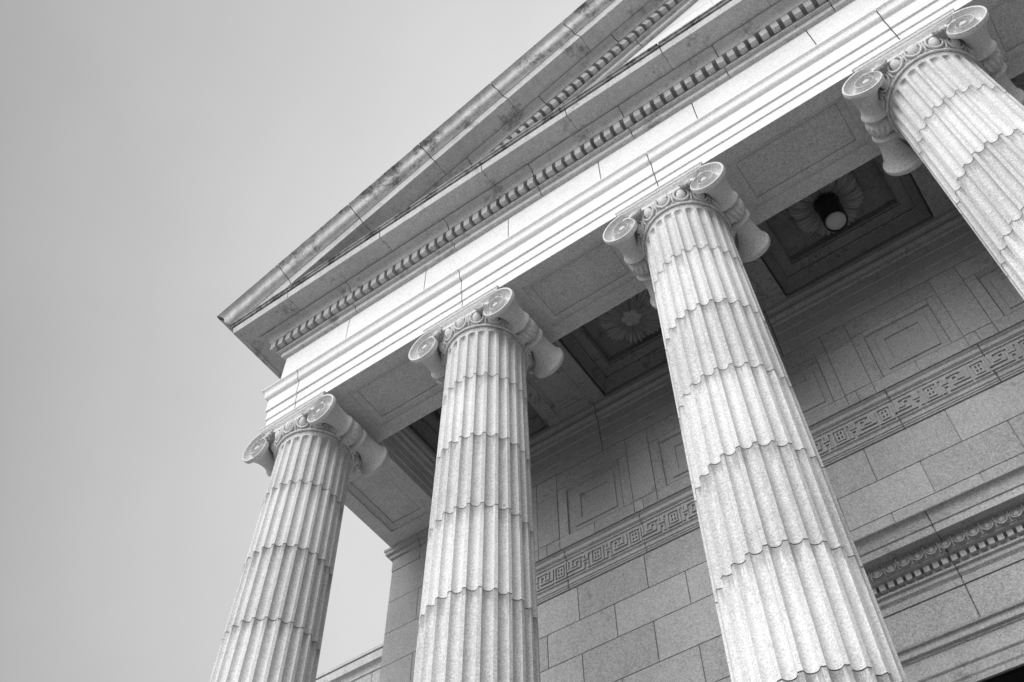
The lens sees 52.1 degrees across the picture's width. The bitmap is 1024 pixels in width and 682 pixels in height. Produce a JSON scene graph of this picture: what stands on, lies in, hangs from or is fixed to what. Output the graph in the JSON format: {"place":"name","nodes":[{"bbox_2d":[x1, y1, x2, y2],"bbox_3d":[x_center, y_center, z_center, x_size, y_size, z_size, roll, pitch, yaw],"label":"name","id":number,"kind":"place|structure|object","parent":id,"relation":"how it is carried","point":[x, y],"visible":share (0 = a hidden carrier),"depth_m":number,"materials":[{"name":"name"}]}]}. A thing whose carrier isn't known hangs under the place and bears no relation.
{"place":"outdoors","nodes":[
{"label":"outdoors","id":0,"kind":"place"},
{"bbox_2d":[0,0,585,681],"label":"sky","id":1,"kind":"structure","parent":0,"point":[159,159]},
{"bbox_2d":[315,643,382,681],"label":"side wing","id":2,"kind":"structure","parent":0,"point":[364,666],"depth_m":17.70,"materials":[{"name":"grey stone"}]},
{"bbox_2d":[209,0,1023,681],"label":"temple building","id":3,"kind":"structure","parent":0,"point":[591,340],"depth_m":13.35,"materials":[{"name":"stone"}]},
{"bbox_2d":[813,192,847,231],"bbox_3d":[4.440,-1.831,14.633,0.360,0.792,0.360,-30,-61,19],"label":"ceiling lamp","id":4,"kind":"object","parent":3,"relation":"hanging from","point":[830,211],"visible":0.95,"depth_m":14.39,"materials":[{"name":"metal"}]},
{"bbox_2d":[987,667,1023,681],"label":"doorway","id":5,"kind":"structure","parent":3,"relation":"in","point":[1017,675],"depth_m":9.61,"materials":[{"name":"black"}]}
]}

